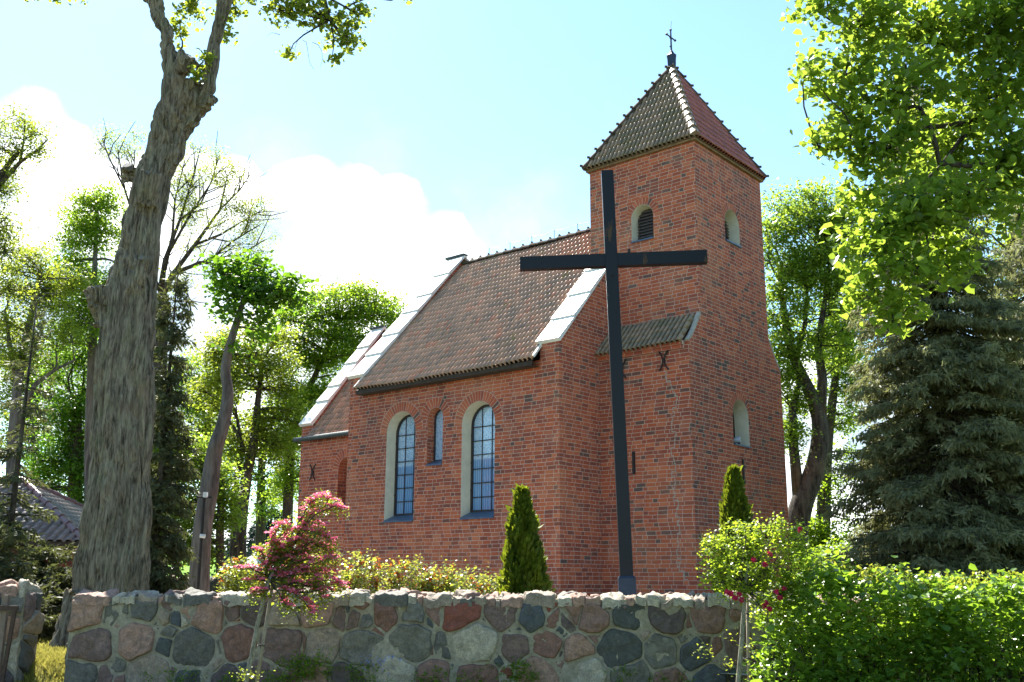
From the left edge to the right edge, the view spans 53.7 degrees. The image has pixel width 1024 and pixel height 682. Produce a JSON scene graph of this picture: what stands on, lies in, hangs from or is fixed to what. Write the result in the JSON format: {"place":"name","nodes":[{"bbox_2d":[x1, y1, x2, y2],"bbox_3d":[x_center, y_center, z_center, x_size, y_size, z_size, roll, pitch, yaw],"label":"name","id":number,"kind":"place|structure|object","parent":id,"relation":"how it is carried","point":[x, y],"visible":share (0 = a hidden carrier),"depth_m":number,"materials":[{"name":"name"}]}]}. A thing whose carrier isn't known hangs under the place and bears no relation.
{"place":"outdoors","nodes":[
{"label":"outdoors","id":0,"kind":"place"},
{"bbox_2d":[14,635,66,681],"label":"grass","id":1,"kind":"structure","parent":0,"point":[47,655],"depth_m":15.25,"materials":[{"name":"plant"}]},
{"bbox_2d":[0,0,1023,549],"label":"sky","id":2,"kind":"structure","parent":0,"point":[459,126],"materials":[{"name":"blue"}]},
{"bbox_2d":[16,557,1023,681],"bbox_3d":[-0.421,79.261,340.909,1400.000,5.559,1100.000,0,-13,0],"label":"ground","id":3,"kind":"structure","parent":0,"point":[186,569],"depth_m":15.08,"materials":[{"name":"green plant"}]},
{"bbox_2d":[0,595,18,681],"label":"gate","id":4,"kind":"structure","parent":3,"relation":"on","point":[5,608],"depth_m":14.58,"materials":[{"name":"wood"}]},
{"bbox_2d":[0,579,44,681],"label":"gate pillar","id":5,"kind":"structure","parent":3,"relation":"on","point":[26,596],"depth_m":14.99,"materials":[{"name":"stone"}]},
{"bbox_2d":[0,293,62,560],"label":"juniper tree","id":6,"kind":"object","parent":3,"relation":"on","point":[17,451],"visible":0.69,"depth_m":23.05,"materials":[{"name":"green plant"}]},
{"bbox_2d":[0,519,62,638],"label":"juniper shrub","id":7,"kind":"object","parent":3,"relation":"on","point":[8,539],"visible":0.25,"depth_m":20.18,"materials":[{"name":"green plant"}]},
{"bbox_2d":[0,99,68,315],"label":"deciduous tree","id":8,"kind":"object","parent":3,"relation":"on","point":[7,170],"visible":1,"depth_m":35.02,"materials":[{"name":"green plant"}]},
{"bbox_2d":[3,539,77,633],"bbox_3d":[-10.166,5.481,21.806,4.459,2.501,4.138,13,-18,-43],"label":"juniper shrub","id":9,"kind":"object","parent":3,"relation":"on","point":[41,554],"visible":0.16,"depth_m":21.56,"materials":[{"name":"green plant"}]},
{"bbox_2d":[0,476,82,568],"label":"house","id":10,"kind":"structure","parent":3,"relation":"on","point":[63,530],"depth_m":35.26,"materials":[{"name":"grey tile"}]},
{"bbox_2d":[0,313,85,478],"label":"deciduous tree","id":11,"kind":"object","parent":3,"relation":"on","point":[6,389],"visible":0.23,"depth_m":60.42,"materials":[{"name":"green plant"}]},
{"bbox_2d":[0,233,97,484],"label":"deciduous tree","id":12,"kind":"object","parent":3,"relation":"on","point":[50,289],"visible":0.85,"depth_m":38.96,"materials":[{"name":"green plant"}]},
{"bbox_2d":[21,331,98,503],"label":"deciduous tree","id":13,"kind":"object","parent":3,"relation":"on","point":[68,455],"visible":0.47,"depth_m":45.70,"materials":[{"name":"green plant"}]},
{"bbox_2d":[28,177,159,494],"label":"deciduous tree","id":14,"kind":"object","parent":3,"relation":"on","point":[88,227],"visible":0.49,"depth_m":43.65,"materials":[{"name":"green plant"}]},
{"bbox_2d":[149,264,202,593],"bbox_3d":[-8.676,2.839,24.986,2.300,9.884,2.291,0,-13,0],"label":"juniper tree","id":15,"kind":"object","parent":3,"relation":"on","point":[168,491],"visible":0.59,"depth_m":24.96,"materials":[{"name":"green plant"}]},
{"bbox_2d":[78,118,288,567],"bbox_3d":[-12.562,0.530,36.917,8.178,18.744,3.018,0,-13,0],"label":"pollarded tree","id":16,"kind":"object","parent":3,"relation":"on","point":[173,241],"visible":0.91,"depth_m":37.97,"materials":[{"name":"brown plant"}]},
{"bbox_2d":[196,492,211,589],"bbox_3d":[-8.438,5.939,27.292,0.414,3.689,0.213,0,-13,0],"label":"camera pole","id":17,"kind":"object","parent":3,"relation":"on","point":[202,535],"visible":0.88,"depth_m":27.44,"materials":[{"name":"metal"}]},
{"bbox_2d":[149,423,260,592],"bbox_3d":[-10.629,5.979,33.468,4.385,6.578,3.426,0,-13,0],"label":"deciduous tree","id":18,"kind":"object","parent":3,"relation":"on","point":[223,517],"visible":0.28,"depth_m":33.43,"materials":[{"name":"green plant"}]},
{"bbox_2d":[167,345,254,480],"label":"deciduous tree","id":19,"kind":"object","parent":3,"relation":"on","point":[191,409],"visible":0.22,"depth_m":52.10,"materials":[{"name":"green plant"}]},
{"bbox_2d":[24,0,412,647],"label":"linden tree","id":20,"kind":"object","parent":3,"relation":"on","point":[112,550],"visible":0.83,"depth_m":20.37,"materials":[{"name":"brown plant"}]},
{"bbox_2d":[210,520,230,576],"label":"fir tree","id":21,"kind":"object","parent":3,"relation":"on","point":[227,544],"visible":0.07,"depth_m":62.35,"materials":[{"name":"green plant"}]},
{"bbox_2d":[175,576,291,591],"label":"enclosure wall","id":22,"kind":"structure","parent":3,"relation":"on","point":[212,583],"depth_m":39.96,"materials":[{"name":"stone"}]},
{"bbox_2d":[214,546,270,591],"bbox_3d":[-4.393,4.254,16.424,1.091,1.829,1.114,0,-13,0],"label":"rose bush","id":23,"kind":"object","parent":3,"relation":"on","point":[228,583],"visible":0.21,"depth_m":16.40,"materials":[{"name":"green plant"}]},
{"bbox_2d":[173,309,317,590],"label":"deciduous tree","id":24,"kind":"object","parent":3,"relation":"on","point":[247,446],"visible":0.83,"depth_m":40.17,"materials":[{"name":"green plant"}]},
{"bbox_2d":[188,402,302,553],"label":"deciduous tree","id":25,"kind":"object","parent":3,"relation":"on","point":[261,508],"visible":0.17,"depth_m":56.94,"materials":[{"name":"green plant"}]},
{"bbox_2d":[247,499,255,557],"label":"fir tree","id":26,"kind":"object","parent":3,"relation":"on","point":[249,538],"visible":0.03,"depth_m":64.57,"materials":[{"name":"green plant"}]},
{"bbox_2d":[247,554,267,573],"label":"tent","id":27,"kind":"object","parent":3,"relation":"on","point":[255,562],"visible":0.01,"depth_m":56.02,"materials":[{"name":"white fabric"}]},
{"bbox_2d":[188,248,330,591],"bbox_3d":[-7.463,2.553,29.064,4.162,11.175,2.497,0,-13,0],"label":"maple tree","id":28,"kind":"object","parent":3,"relation":"on","point":[242,284],"visible":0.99,"depth_m":29.58,"materials":[{"name":"green plant"}]},
{"bbox_2d":[255,581,273,681],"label":"support stake","id":29,"kind":"object","parent":3,"relation":"on","point":[262,644],"visible":0.88,"depth_m":13.41,"materials":[{"name":"brown wood"}]},
{"bbox_2d":[247,484,281,574],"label":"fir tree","id":30,"kind":"object","parent":3,"relation":"on","point":[268,524],"visible":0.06,"depth_m":60.61,"materials":[{"name":"green plant"}]},
{"bbox_2d":[229,488,354,681],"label":"hawthorn tree","id":31,"kind":"object","parent":3,"relation":"on","point":[280,555],"visible":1,"depth_m":13.51,"materials":[{"name":"pink plant"}]},
{"bbox_2d":[297,565,343,591],"bbox_3d":[-3.346,4.407,16.747,1.130,1.691,1.227,4,-14,-16],"label":"rose bush","id":32,"kind":"object","parent":3,"relation":"on","point":[324,579],"depth_m":16.60,"materials":[{"name":"green plant"}]},
{"bbox_2d":[248,273,412,570],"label":"deciduous tree","id":33,"kind":"object","parent":3,"relation":"on","point":[346,339],"visible":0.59,"depth_m":44.50,"materials":[{"name":"green plant"}]},
{"bbox_2d":[332,548,387,594],"bbox_3d":[-2.509,4.327,16.656,1.052,1.815,1.137,0,-13,0],"label":"rose bush","id":34,"kind":"object","parent":3,"relation":"on","point":[355,578],"visible":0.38,"depth_m":16.60,"materials":[{"name":"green plant"}]},
{"bbox_2d":[380,553,441,592],"bbox_3d":[-1.691,4.359,16.595,1.148,1.729,1.030,0,-13,0],"label":"rose bush","id":35,"kind":"object","parent":3,"relation":"on","point":[392,576],"visible":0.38,"depth_m":16.61,"materials":[{"name":"green plant"}]},
{"bbox_2d":[140,646,695,681],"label":"weeds","id":36,"kind":"object","parent":3,"relation":"on","point":[306,673],"visible":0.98,"depth_m":14.28,"materials":[{"name":"green plant"}]},
{"bbox_2d":[346,650,401,675],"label":"flowers","id":37,"kind":"object","parent":36,"relation":"on","point":[392,656],"visible":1,"depth_m":14.34,"materials":[{"name":"blue plant"}]},
{"bbox_2d":[413,557,462,593],"bbox_3d":[-1.187,4.422,16.817,1.036,1.716,1.103,0,-13,0],"label":"rose bush","id":38,"kind":"object","parent":3,"relation":"on","point":[444,586],"visible":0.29,"depth_m":16.74,"materials":[{"name":"green plant"}]},
{"bbox_2d":[445,559,507,595],"bbox_3d":[-0.622,4.395,16.517,1.138,1.638,1.148,0,-13,0],"label":"rose bush","id":39,"kind":"object","parent":3,"relation":"on","point":[480,584],"visible":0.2,"depth_m":16.46,"materials":[{"name":"green plant"}]},
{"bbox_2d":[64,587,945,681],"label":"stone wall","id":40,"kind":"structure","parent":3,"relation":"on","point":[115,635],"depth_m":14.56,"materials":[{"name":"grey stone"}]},
{"bbox_2d":[496,483,556,594],"bbox_3d":[0.227,3.974,17.538,1.099,3.022,1.108,-7,-15,27],"label":"thuja","id":41,"kind":"object","parent":3,"relation":"on","point":[523,558],"visible":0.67,"depth_m":17.45,"materials":[{"name":"green plant"}]},
{"bbox_2d":[293,21,789,596],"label":"church","id":42,"kind":"structure","parent":3,"relation":"on","point":[461,395],"depth_m":23.95,"materials":[{"name":"red brick"}]},
{"bbox_2d":[380,401,422,522],"bbox_3d":[-2.689,3.014,25.369,1.580,3.023,0.391,-11,-17,39],"label":"nave window","id":43,"kind":"structure","parent":42,"relation":"in","point":[400,448],"depth_m":25.58,"materials":[{"name":"blue glass"}]},
{"bbox_2d":[421,397,449,465],"bbox_3d":[-1.799,2.216,24.726,1.020,1.675,0.310,-11,-17,39],"label":"small nave window","id":44,"kind":"structure","parent":42,"relation":"in","point":[440,408],"depth_m":24.86,"materials":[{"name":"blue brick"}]},
{"bbox_2d":[454,390,503,519],"bbox_3d":[-0.696,2.649,23.709,1.580,3.013,0.391,-11,-17,39],"label":"nave window","id":45,"kind":"structure","parent":42,"relation":"in","point":[478,421],"depth_m":23.91,"materials":[{"name":"blue glass"}]},
{"bbox_2d":[625,197,658,242],"bbox_3d":[3.211,-2.898,24.418,0.960,1.090,0.340,-11,-17,39],"label":"belfry window","id":46,"kind":"structure","parent":42,"relation":"in","point":[644,208],"depth_m":24.53,"materials":[{"name":"black paint"}]},
{"bbox_2d":[721,203,742,247],"bbox_3d":[5.236,-2.826,24.723,0.380,1.050,1.060,-11,-17,39],"label":"belfry window","id":47,"kind":"structure","parent":42,"relation":"in","point":[730,214],"depth_m":24.92,"materials":[{"name":"beige paint"}]},
{"bbox_2d":[734,436,740,443],"bbox_3d":[5.138,2.283,23.334,0.264,0.187,0.169,0,-13,0],"label":"floodlight","id":48,"kind":"object","parent":42,"relation":"on","point":[737,440],"visible":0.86,"depth_m":23.29,"materials":[{"name":"metal"}]},
{"bbox_2d":[729,393,751,447],"bbox_3d":[5.165,1.856,23.631,0.466,1.266,1.100,-11,-17,39],"label":"tower window","id":49,"kind":"structure","parent":42,"relation":"in","point":[738,405],"depth_m":23.83,"materials":[{"name":"beige paint"}]},
{"bbox_2d":[520,170,707,595],"bbox_3d":[1.785,1.081,17.427,3.315,8.527,0.287,0,-13,3],"label":"wooden cross","id":50,"kind":"object","parent":3,"relation":"on","point":[610,260],"visible":0.79,"depth_m":17.78,"materials":[{"name":"black paint"}]},
{"bbox_2d":[710,463,770,594],"bbox_3d":[4.044,3.913,18.157,1.161,3.464,1.067,0,-13,0],"label":"thuja","id":51,"kind":"object","parent":3,"relation":"on","point":[734,504],"visible":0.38,"depth_m":18.22,"materials":[{"name":"green plant"}]},
{"bbox_2d":[743,595,750,681],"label":"support stake","id":52,"kind":"object","parent":3,"relation":"on","point":[748,658],"visible":0.89,"depth_m":12.94,"materials":[{"name":"brown wood"}]},
{"bbox_2d":[692,511,817,681],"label":"rose standard","id":53,"kind":"object","parent":3,"relation":"on","point":[758,574],"visible":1,"depth_m":12.99,"materials":[{"name":"green plant"}]},
{"bbox_2d":[760,174,873,568],"bbox_3d":[10.437,1.555,34.482,5.515,15.831,3.633,0,-13,0],"label":"deciduous tree","id":54,"kind":"object","parent":3,"relation":"on","point":[804,270],"visible":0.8,"depth_m":34.69,"materials":[{"name":"green plant"}]},
{"bbox_2d":[791,532,863,595],"bbox_3d":[7.898,6.349,26.289,3.503,2.678,2.071,0,-13,0],"label":"shrub","id":55,"kind":"object","parent":3,"relation":"on","point":[842,542],"visible":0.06,"depth_m":26.18,"materials":[{"name":"green plant"}]},
{"bbox_2d":[791,292,884,596],"bbox_3d":[11.719,3.795,37.275,5.482,12.704,3.495,0,-13,0],"label":"deciduous tree","id":56,"kind":"object","parent":3,"relation":"on","point":[820,530],"visible":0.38,"depth_m":36.99,"materials":[{"name":"green plant"}]},
{"bbox_2d":[741,549,1023,681],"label":"hedge","id":57,"kind":"object","parent":3,"relation":"on","point":[945,622],"visible":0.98,"depth_m":12.84,"materials":[{"name":"green plant"}]},
{"bbox_2d":[779,0,1023,343],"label":"linden tree","id":58,"kind":"object","parent":3,"relation":"on","point":[898,223],"visible":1,"depth_m":11.59,"materials":[{"name":"green plant"}]},
{"bbox_2d":[821,86,1023,654],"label":"spruce tree","id":59,"kind":"object","parent":3,"relation":"on","point":[942,484],"visible":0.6,"depth_m":21.26,"materials":[{"name":"green plant"}]},
{"bbox_2d":[961,176,1023,362],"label":"deciduous tree","id":60,"kind":"object","parent":3,"relation":"on","point":[1001,243],"visible":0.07,"depth_m":48.22,"materials":[{"name":"green plant"}]},
{"bbox_2d":[984,177,1023,455],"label":"spruce tree","id":61,"kind":"object","parent":3,"relation":"on","point":[1017,261],"visible":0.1,"depth_m":25.93,"materials":[{"name":"green plant"}]},
{"bbox_2d":[721,649,1002,679],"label":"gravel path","id":62,"kind":"structure","parent":0,"point":[792,677],"depth_m":14.17,"materials":[{"name":"grey gravel"}]}
]}

